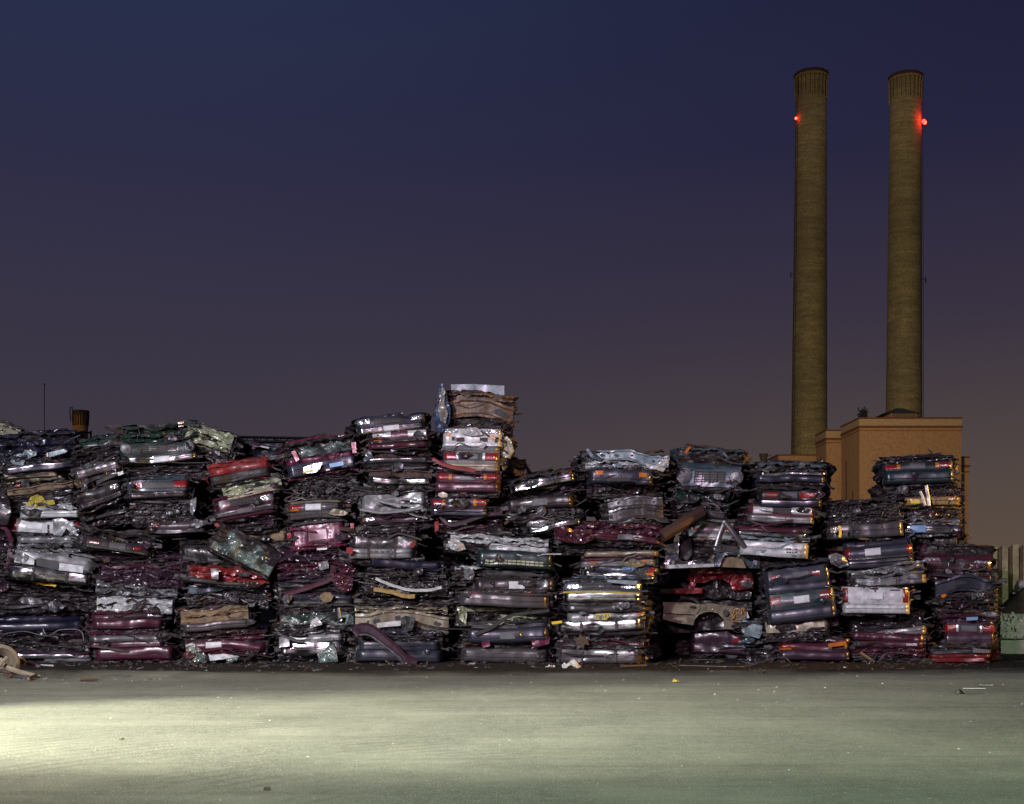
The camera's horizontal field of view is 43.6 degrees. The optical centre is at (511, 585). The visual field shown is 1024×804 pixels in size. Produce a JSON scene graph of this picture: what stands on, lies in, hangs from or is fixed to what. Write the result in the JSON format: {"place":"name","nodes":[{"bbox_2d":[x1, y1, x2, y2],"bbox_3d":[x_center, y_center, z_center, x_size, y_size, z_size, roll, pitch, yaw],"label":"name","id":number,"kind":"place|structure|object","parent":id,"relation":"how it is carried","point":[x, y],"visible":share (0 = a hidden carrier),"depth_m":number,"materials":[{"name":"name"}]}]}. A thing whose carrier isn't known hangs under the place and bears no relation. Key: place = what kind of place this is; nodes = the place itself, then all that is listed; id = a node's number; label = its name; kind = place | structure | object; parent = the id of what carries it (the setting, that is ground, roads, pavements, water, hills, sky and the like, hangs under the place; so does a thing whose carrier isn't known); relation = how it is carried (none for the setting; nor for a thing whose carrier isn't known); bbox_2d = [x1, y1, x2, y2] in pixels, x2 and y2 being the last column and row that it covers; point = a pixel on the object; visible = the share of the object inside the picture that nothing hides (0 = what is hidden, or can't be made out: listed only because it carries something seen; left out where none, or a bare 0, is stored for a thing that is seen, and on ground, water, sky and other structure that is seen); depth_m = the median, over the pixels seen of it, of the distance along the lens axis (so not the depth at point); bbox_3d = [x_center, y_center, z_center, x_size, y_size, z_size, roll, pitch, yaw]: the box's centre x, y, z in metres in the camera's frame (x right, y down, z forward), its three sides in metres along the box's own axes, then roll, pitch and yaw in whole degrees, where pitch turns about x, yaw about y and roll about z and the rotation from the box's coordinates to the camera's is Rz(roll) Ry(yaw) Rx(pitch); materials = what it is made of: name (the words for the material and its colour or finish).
{"place":"outdoors","nodes":[
{"label":"outdoors","id":0,"kind":"place"},
{"bbox_2d":[0,591,1023,803],"bbox_3d":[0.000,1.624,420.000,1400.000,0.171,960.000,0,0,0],"label":"ground","id":1,"kind":"structure","parent":0,"point":[449,745],"depth_m":14.73,"materials":[{"name":"grey concrete"}]},
{"bbox_2d":[2,640,92,662],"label":"crushed car","id":2,"kind":"object","parent":1,"relation":"on","point":[29,651],"visible":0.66,"depth_m":28.50,"materials":[{"name":"metal"}]},
{"bbox_2d":[0,628,88,648],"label":"crushed car","id":3,"kind":"object","parent":2,"relation":"on","point":[70,635],"visible":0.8,"depth_m":28.60,"materials":[{"name":"metal"}]},
{"bbox_2d":[0,610,91,631],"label":"crushed car","id":4,"kind":"object","parent":3,"relation":"on","point":[53,621],"visible":0.71,"depth_m":28.60,"materials":[{"name":"metal"}]},
{"bbox_2d":[0,590,94,616],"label":"crushed car","id":5,"kind":"object","parent":4,"relation":"on","point":[20,604],"visible":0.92,"depth_m":28.49,"materials":[{"name":"metal"}]},
{"bbox_2d":[0,578,95,599],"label":"crushed car","id":6,"kind":"object","parent":5,"relation":"on","point":[11,586],"visible":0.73,"depth_m":28.49,"materials":[{"name":"metal"}]},
{"bbox_2d":[0,564,95,591],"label":"crushed car","id":7,"kind":"object","parent":6,"relation":"on","point":[29,573],"visible":0.82,"depth_m":28.19,"materials":[{"name":"metal"}]},
{"bbox_2d":[1,545,97,585],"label":"crushed car","id":8,"kind":"object","parent":7,"relation":"on","point":[71,562],"visible":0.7,"depth_m":28.37,"materials":[{"name":"silver metal"}]},
{"bbox_2d":[8,533,89,555],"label":"crushed car","id":9,"kind":"object","parent":8,"relation":"on","point":[63,543],"visible":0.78,"depth_m":28.42,"materials":[{"name":"silver metal"}]},
{"bbox_2d":[2,515,86,539],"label":"crushed car","id":10,"kind":"object","parent":9,"relation":"on","point":[49,527],"visible":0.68,"depth_m":28.50,"materials":[{"name":"metal"}]},
{"bbox_2d":[11,494,80,519],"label":"crushed car","id":11,"kind":"object","parent":10,"relation":"on","point":[37,506],"visible":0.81,"depth_m":28.38,"materials":[{"name":"metal"}]},
{"bbox_2d":[5,479,76,508],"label":"crushed car","id":12,"kind":"object","parent":11,"relation":"on","point":[43,490],"visible":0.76,"depth_m":28.48,"materials":[{"name":"metal"}]},
{"bbox_2d":[0,471,69,491],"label":"crushed car","id":13,"kind":"object","parent":12,"relation":"on","point":[31,479],"visible":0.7,"depth_m":28.54,"materials":[{"name":"metal"}]},
{"bbox_2d":[0,428,87,482],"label":"crushed car","id":14,"kind":"object","parent":13,"relation":"on","point":[28,451],"visible":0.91,"depth_m":28.35,"materials":[{"name":"metal"}]},
{"bbox_2d":[86,637,182,662],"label":"crushed car","id":15,"kind":"object","parent":1,"relation":"on","point":[169,651],"visible":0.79,"depth_m":28.27,"materials":[{"name":"metal"}]},
{"bbox_2d":[85,624,176,652],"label":"crushed car","id":16,"kind":"object","parent":15,"relation":"on","point":[156,637],"visible":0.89,"depth_m":28.26,"materials":[{"name":"metal"}]},
{"bbox_2d":[79,610,173,633],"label":"crushed car","id":17,"kind":"object","parent":16,"relation":"on","point":[127,621],"visible":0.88,"depth_m":28.32,"materials":[{"name":"metal"}]},
{"bbox_2d":[87,593,184,617],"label":"crushed car","id":18,"kind":"object","parent":17,"relation":"on","point":[120,603],"visible":0.88,"depth_m":28.35,"materials":[{"name":"silver metal"}]},
{"bbox_2d":[88,579,184,599],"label":"crushed car","id":19,"kind":"object","parent":18,"relation":"on","point":[103,587],"visible":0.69,"depth_m":28.48,"materials":[{"name":"silver metal"}]},
{"bbox_2d":[88,560,188,588],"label":"crushed car","id":20,"kind":"object","parent":19,"relation":"on","point":[144,574],"visible":0.77,"depth_m":28.47,"materials":[{"name":"metal"}]},
{"bbox_2d":[86,550,182,568],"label":"crushed car","id":21,"kind":"object","parent":20,"relation":"on","point":[109,558],"visible":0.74,"depth_m":28.53,"materials":[{"name":"metal"}]},
{"bbox_2d":[70,525,165,560],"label":"crushed car","id":22,"kind":"object","parent":21,"relation":"on","point":[89,539],"visible":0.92,"depth_m":28.18,"materials":[{"name":"metal"}]},
{"bbox_2d":[137,517,214,539],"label":"crushed car","id":23,"kind":"object","parent":22,"relation":"on","point":[196,527],"visible":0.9,"depth_m":28.51,"materials":[{"name":"metal"}]},
{"bbox_2d":[123,497,207,529],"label":"crushed car","id":24,"kind":"object","parent":23,"relation":"on","point":[157,511],"visible":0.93,"depth_m":28.45,"materials":[{"name":"metal"}]},
{"bbox_2d":[120,474,202,503],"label":"crushed car","id":25,"kind":"object","parent":24,"relation":"on","point":[158,487],"visible":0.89,"depth_m":28.20,"materials":[{"name":"metal"}]},
{"bbox_2d":[120,463,206,486],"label":"crushed car","id":26,"kind":"object","parent":25,"relation":"on","point":[191,469],"visible":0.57,"depth_m":28.67,"materials":[{"name":"metal"}]},
{"bbox_2d":[105,421,207,466],"bbox_3d":[-8.230,-3.166,29.892,2.316,1.048,3.576,-3,1,-16],"label":"crushed car","id":27,"kind":"object","parent":26,"relation":"on","point":[149,444],"visible":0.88,"depth_m":28.33,"materials":[{"name":"metal"}]},
{"bbox_2d":[271,640,355,662],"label":"crushed car","id":28,"kind":"object","parent":1,"relation":"on","point":[328,653],"visible":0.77,"depth_m":28.30,"materials":[{"name":"metal"}]},
{"bbox_2d":[268,622,354,656],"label":"crushed car","id":29,"kind":"object","parent":28,"relation":"on","point":[313,641],"visible":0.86,"depth_m":28.29,"materials":[{"name":"silver metal"}]},
{"bbox_2d":[269,603,355,631],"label":"crushed car","id":30,"kind":"object","parent":29,"relation":"on","point":[325,616],"visible":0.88,"depth_m":28.41,"materials":[{"name":"metal"}]},
{"bbox_2d":[273,590,362,612],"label":"crushed car","id":31,"kind":"object","parent":30,"relation":"on","point":[323,600],"visible":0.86,"depth_m":28.38,"materials":[{"name":"metal"}]},
{"bbox_2d":[269,565,363,601],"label":"crushed car","id":32,"kind":"object","parent":31,"relation":"on","point":[299,582],"visible":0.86,"depth_m":28.46,"materials":[{"name":"metal"}]},
{"bbox_2d":[275,544,361,573],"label":"crushed car","id":33,"kind":"object","parent":32,"relation":"on","point":[305,560],"visible":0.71,"depth_m":28.51,"materials":[{"name":"metal"}]},
{"bbox_2d":[283,518,355,551],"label":"crushed car","id":34,"kind":"object","parent":33,"relation":"on","point":[320,535],"visible":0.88,"depth_m":28.29,"materials":[{"name":"metal"}]},
{"bbox_2d":[280,498,353,526],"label":"crushed car","id":35,"kind":"object","parent":34,"relation":"on","point":[299,511],"visible":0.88,"depth_m":28.26,"materials":[{"name":"metal"}]},
{"bbox_2d":[283,472,366,512],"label":"crushed car","id":36,"kind":"object","parent":35,"relation":"on","point":[328,487],"visible":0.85,"depth_m":28.55,"materials":[{"name":"metal"}]},
{"bbox_2d":[274,430,363,491],"bbox_3d":[-4.481,-2.878,29.944,2.139,1.048,3.804,-8,1,-9],"label":"crushed car","id":37,"kind":"object","parent":36,"relation":"on","point":[321,454],"visible":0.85,"depth_m":28.45,"materials":[{"name":"metal"}]},
{"bbox_2d":[343,623,453,663],"bbox_3d":[-2.636,1.301,29.710,2.637,1.007,4.037,0,0,-6],"label":"crushed car","id":38,"kind":"object","parent":1,"relation":"on","point":[371,643],"visible":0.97,"depth_m":28.24,"materials":[{"name":"metal"}]},
{"bbox_2d":[351,603,469,633],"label":"crushed car","id":39,"kind":"object","parent":38,"relation":"on","point":[411,617],"visible":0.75,"depth_m":28.42,"materials":[{"name":"metal"}]},
{"bbox_2d":[351,592,454,609],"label":"crushed car","id":40,"kind":"object","parent":39,"relation":"on","point":[386,601],"visible":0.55,"depth_m":28.64,"materials":[{"name":"metal"}]},
{"bbox_2d":[355,569,457,601],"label":"crushed car","id":41,"kind":"object","parent":40,"relation":"on","point":[379,584],"visible":0.95,"depth_m":28.43,"materials":[{"name":"metal"}]},
{"bbox_2d":[361,557,452,581],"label":"crushed car","id":42,"kind":"object","parent":41,"relation":"on","point":[430,570],"visible":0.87,"depth_m":28.31,"materials":[{"name":"metal"}]},
{"bbox_2d":[338,525,426,567],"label":"crushed car","id":43,"kind":"object","parent":42,"relation":"on","point":[364,544],"visible":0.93,"depth_m":28.24,"materials":[{"name":"metal"}]},
{"bbox_2d":[448,631,555,662],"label":"crushed car","id":44,"kind":"object","parent":1,"relation":"on","point":[539,651],"visible":0.77,"depth_m":28.29,"materials":[{"name":"metal"}]},
{"bbox_2d":[461,618,559,644],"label":"crushed car","id":45,"kind":"object","parent":44,"relation":"on","point":[524,632],"visible":0.84,"depth_m":28.16,"materials":[{"name":"metal"}]},
{"bbox_2d":[448,604,558,635],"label":"crushed car","id":46,"kind":"object","parent":45,"relation":"on","point":[464,616],"visible":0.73,"depth_m":28.42,"materials":[{"name":"metal"}]},
{"bbox_2d":[442,580,561,611],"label":"crushed car","id":47,"kind":"object","parent":46,"relation":"on","point":[498,598],"visible":0.92,"depth_m":27.99,"materials":[{"name":"metal"}]},
{"bbox_2d":[463,574,562,592],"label":"crushed car","id":48,"kind":"object","parent":47,"relation":"on","point":[547,585],"visible":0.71,"depth_m":28.16,"materials":[{"name":"metal"}]},
{"bbox_2d":[443,565,561,586],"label":"crushed car","id":49,"kind":"object","parent":48,"relation":"on","point":[462,574],"visible":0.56,"depth_m":28.54,"materials":[{"name":"metal"}]},
{"bbox_2d":[465,549,564,573],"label":"crushed car","id":50,"kind":"object","parent":49,"relation":"on","point":[512,559],"visible":0.85,"depth_m":28.22,"materials":[{"name":"metal"}]},
{"bbox_2d":[442,532,563,560],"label":"crushed car","id":51,"kind":"object","parent":50,"relation":"on","point":[457,544],"visible":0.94,"depth_m":28.38,"materials":[{"name":"metal"}]},
{"bbox_2d":[436,529,514,543],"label":"crushed car","id":52,"kind":"object","parent":51,"relation":"on","point":[443,538],"visible":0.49,"depth_m":28.69,"materials":[{"name":"metal"}]},
{"bbox_2d":[427,511,511,537],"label":"crushed car","id":53,"kind":"object","parent":52,"relation":"on","point":[494,524],"visible":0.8,"depth_m":28.47,"materials":[{"name":"metal"}]},
{"bbox_2d":[422,495,498,519],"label":"crushed car","id":54,"kind":"object","parent":53,"relation":"on","point":[455,507],"visible":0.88,"depth_m":28.08,"materials":[{"name":"metal"}]},
{"bbox_2d":[425,457,510,505],"bbox_3d":[-0.876,-2.310,29.450,2.027,0.913,3.913,1,0,4],"label":"crushed car","id":55,"kind":"object","parent":54,"relation":"on","point":[471,483],"visible":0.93,"depth_m":27.98,"materials":[{"name":"metal"}]},
{"bbox_2d":[433,443,517,478],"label":"crushed car","id":56,"kind":"object","parent":55,"relation":"on","point":[477,458],"visible":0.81,"depth_m":28.02,"materials":[{"name":"silver metal"}]},
{"bbox_2d":[438,421,517,459],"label":"crushed car","id":57,"kind":"object","parent":56,"relation":"on","point":[491,435],"visible":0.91,"depth_m":28.12,"materials":[{"name":"metal"}]},
{"bbox_2d":[433,384,522,443],"bbox_3d":[-0.779,-3.934,29.457,2.038,1.192,2.818,3,0,-1],"label":"crushed car","id":58,"kind":"object","parent":57,"relation":"on","point":[467,404],"visible":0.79,"depth_m":28.39,"materials":[{"name":"metal"}]},
{"bbox_2d":[552,639,667,663],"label":"crushed car","id":59,"kind":"object","parent":1,"relation":"on","point":[605,653],"visible":0.85,"depth_m":28.16,"materials":[{"name":"metal"}]},
{"bbox_2d":[550,631,666,648],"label":"crushed car","id":60,"kind":"object","parent":59,"relation":"on","point":[581,640],"visible":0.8,"depth_m":28.42,"materials":[{"name":"metal"}]},
{"bbox_2d":[551,615,664,640],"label":"crushed car","id":61,"kind":"object","parent":60,"relation":"on","point":[638,627],"visible":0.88,"depth_m":28.27,"materials":[{"name":"metal"}]},
{"bbox_2d":[557,604,663,623],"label":"crushed car","id":62,"kind":"object","parent":61,"relation":"on","point":[575,616],"visible":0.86,"depth_m":28.34,"materials":[{"name":"silver metal"}]},
{"bbox_2d":[556,595,664,613],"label":"crushed car","id":63,"kind":"object","parent":62,"relation":"on","point":[619,607],"visible":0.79,"depth_m":28.22,"materials":[{"name":"metal"}]},
{"bbox_2d":[555,576,660,604],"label":"crushed car","id":64,"kind":"object","parent":63,"relation":"on","point":[614,589],"visible":0.98,"depth_m":28.17,"materials":[{"name":"metal"}]},
{"bbox_2d":[573,559,675,584],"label":"crushed car","id":65,"kind":"object","parent":64,"relation":"on","point":[645,573],"visible":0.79,"depth_m":28.28,"materials":[{"name":"metal"}]},
{"bbox_2d":[571,546,667,569],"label":"crushed car","id":66,"kind":"object","parent":65,"relation":"on","point":[635,558],"visible":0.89,"depth_m":28.31,"materials":[{"name":"metal"}]},
{"bbox_2d":[549,520,674,551],"bbox_3d":[2.263,-1.147,29.800,3.133,0.711,3.822,3,0,6],"label":"crushed car","id":67,"kind":"object","parent":66,"relation":"on","point":[598,533],"visible":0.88,"depth_m":28.23,"materials":[{"name":"metal"}]},
{"bbox_2d":[686,630,745,657],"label":"crushed car","id":68,"kind":"object","parent":1,"relation":"on","point":[713,643],"visible":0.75,"depth_m":30.09,"materials":[{"name":"metal"}]},
{"bbox_2d":[662,595,756,634],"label":"crushed car","id":69,"kind":"object","parent":68,"relation":"on","point":[685,614],"visible":0.81,"depth_m":29.57,"materials":[{"name":"metal"}]},
{"bbox_2d":[657,567,755,602],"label":"crushed car","id":70,"kind":"object","parent":69,"relation":"on","point":[699,583],"visible":0.86,"depth_m":29.82,"materials":[{"name":"metal"}]},
{"bbox_2d":[658,535,763,569],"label":"crushed car","id":71,"kind":"object","parent":70,"relation":"on","point":[683,552],"visible":0.85,"depth_m":28.85,"materials":[{"name":"metal"}]},
{"bbox_2d":[679,519,734,547],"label":"crushed car","id":72,"kind":"object","parent":71,"relation":"on","point":[702,533],"visible":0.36,"depth_m":29.15,"materials":[{"name":"metal"}]},
{"bbox_2d":[665,499,736,524],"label":"crushed car","id":73,"kind":"object","parent":72,"relation":"on","point":[715,515],"visible":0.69,"depth_m":28.90,"materials":[{"name":"metal"}]},
{"bbox_2d":[663,483,740,510],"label":"crushed car","id":74,"kind":"object","parent":73,"relation":"on","point":[690,497],"visible":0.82,"depth_m":28.81,"materials":[{"name":"metal"}]},
{"bbox_2d":[664,443,751,499],"bbox_3d":[4.604,-2.579,30.235,2.003,1.234,3.589,5,1,7],"label":"crushed car","id":75,"kind":"object","parent":74,"relation":"on","point":[707,468],"visible":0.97,"depth_m":28.69,"materials":[{"name":"metal"}]},
{"bbox_2d":[790,67,828,453],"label":"chimney","id":76,"kind":"object","parent":1,"relation":"on","point":[809,384],"visible":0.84,"depth_m":203.74,"materials":[{"name":"brick"}]},
{"bbox_2d":[764,629,858,662],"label":"crushed car","id":77,"kind":"object","parent":1,"relation":"on","point":[836,648],"visible":0.76,"depth_m":28.41,"materials":[{"name":"metal"}]},
{"bbox_2d":[754,617,840,641],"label":"crushed car","id":78,"kind":"object","parent":77,"relation":"on","point":[822,628],"visible":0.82,"depth_m":28.35,"materials":[{"name":"metal"}]},
{"bbox_2d":[754,584,845,624],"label":"crushed car","id":79,"kind":"object","parent":78,"relation":"on","point":[797,607],"visible":0.93,"depth_m":28.16,"materials":[{"name":"metal"}]},
{"bbox_2d":[766,408,969,542],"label":"power station","id":80,"kind":"object","parent":1,"relation":"on","point":[852,450],"visible":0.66,"depth_m":172.00,"materials":[{"name":"brick"}]},
{"bbox_2d":[837,627,935,662],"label":"crushed car","id":81,"kind":"object","parent":1,"relation":"on","point":[876,647],"visible":0.88,"depth_m":28.27,"materials":[{"name":"metal"}]},
{"bbox_2d":[838,606,934,634],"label":"crushed car","id":82,"kind":"object","parent":81,"relation":"on","point":[917,620],"visible":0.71,"depth_m":28.52,"materials":[{"name":"metal"}]},
{"bbox_2d":[833,583,920,617],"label":"crushed car","id":83,"kind":"object","parent":82,"relation":"on","point":[875,600],"visible":0.94,"depth_m":28.02,"materials":[{"name":"metal"}]},
{"bbox_2d":[839,559,931,587],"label":"crushed car","id":84,"kind":"object","parent":83,"relation":"on","point":[898,574],"visible":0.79,"depth_m":28.26,"materials":[{"name":"silver metal"}]},
{"bbox_2d":[828,535,919,571],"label":"crushed car","id":85,"kind":"object","parent":84,"relation":"on","point":[866,554],"visible":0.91,"depth_m":28.40,"materials":[{"name":"metal"}]},
{"bbox_2d":[814,496,914,543],"bbox_3d":[8.051,-1.500,29.784,2.271,1.075,4.060,-4,-1,10],"label":"crushed car","id":86,"kind":"object","parent":85,"relation":"on","point":[877,519],"visible":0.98,"depth_m":28.37,"materials":[{"name":"metal"}]},
{"bbox_2d":[886,70,926,416],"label":"chimney","id":87,"kind":"object","parent":1,"relation":"on","point":[904,341],"visible":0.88,"depth_m":193.88,"materials":[{"name":"brick"}]},
{"bbox_2d":[926,639,1000,662],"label":"crushed car","id":88,"kind":"object","parent":1,"relation":"on","point":[961,652],"visible":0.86,"depth_m":28.23,"materials":[{"name":"metal"}]},
{"bbox_2d":[932,611,1001,645],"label":"crushed car","id":89,"kind":"object","parent":88,"relation":"on","point":[979,629],"visible":0.73,"depth_m":28.42,"materials":[{"name":"metal"}]},
{"bbox_2d":[930,600,1003,619],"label":"crushed car","id":90,"kind":"object","parent":89,"relation":"on","point":[988,609],"visible":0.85,"depth_m":28.49,"materials":[{"name":"metal"}]},
{"bbox_2d":[922,574,1006,607],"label":"crushed car","id":91,"kind":"object","parent":90,"relation":"on","point":[974,589],"visible":0.98,"depth_m":28.32,"materials":[{"name":"metal"}]},
{"bbox_2d":[916,537,1003,579],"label":"crushed car","id":92,"kind":"object","parent":91,"relation":"on","point":[974,559],"visible":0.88,"depth_m":28.51,"materials":[{"name":"metal"}]},
{"bbox_2d":[913,533,969,552],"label":"crushed car","id":93,"kind":"object","parent":92,"relation":"on","point":[919,541],"visible":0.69,"depth_m":28.70,"materials":[{"name":"metal"}]},
{"bbox_2d":[903,516,971,537],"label":"crushed car","id":94,"kind":"object","parent":93,"relation":"on","point":[948,527],"visible":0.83,"depth_m":28.41,"materials":[{"name":"silver metal"}]},
{"bbox_2d":[904,504,967,523],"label":"crushed car","id":95,"kind":"object","parent":94,"relation":"on","point":[930,512],"visible":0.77,"depth_m":28.42,"materials":[{"name":"metal"}]},
{"bbox_2d":[903,483,967,511],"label":"crushed car","id":96,"kind":"object","parent":95,"relation":"on","point":[937,498],"visible":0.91,"depth_m":28.30,"materials":[{"name":"gold metal"}]},
{"bbox_2d":[867,479,963,498],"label":"crushed car","id":97,"kind":"object","parent":96,"relation":"on","point":[903,492],"visible":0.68,"depth_m":28.53,"materials":[{"name":"metal"}]},
{"bbox_2d":[871,449,963,488],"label":"crushed car","id":98,"kind":"object","parent":97,"relation":"on","point":[923,470],"visible":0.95,"depth_m":28.29,"materials":[{"name":"metal"}]},
{"bbox_2d":[0,0,1023,585],"label":"sky","id":99,"kind":"structure","parent":0,"point":[288,218],"materials":[{"name":"blue"}]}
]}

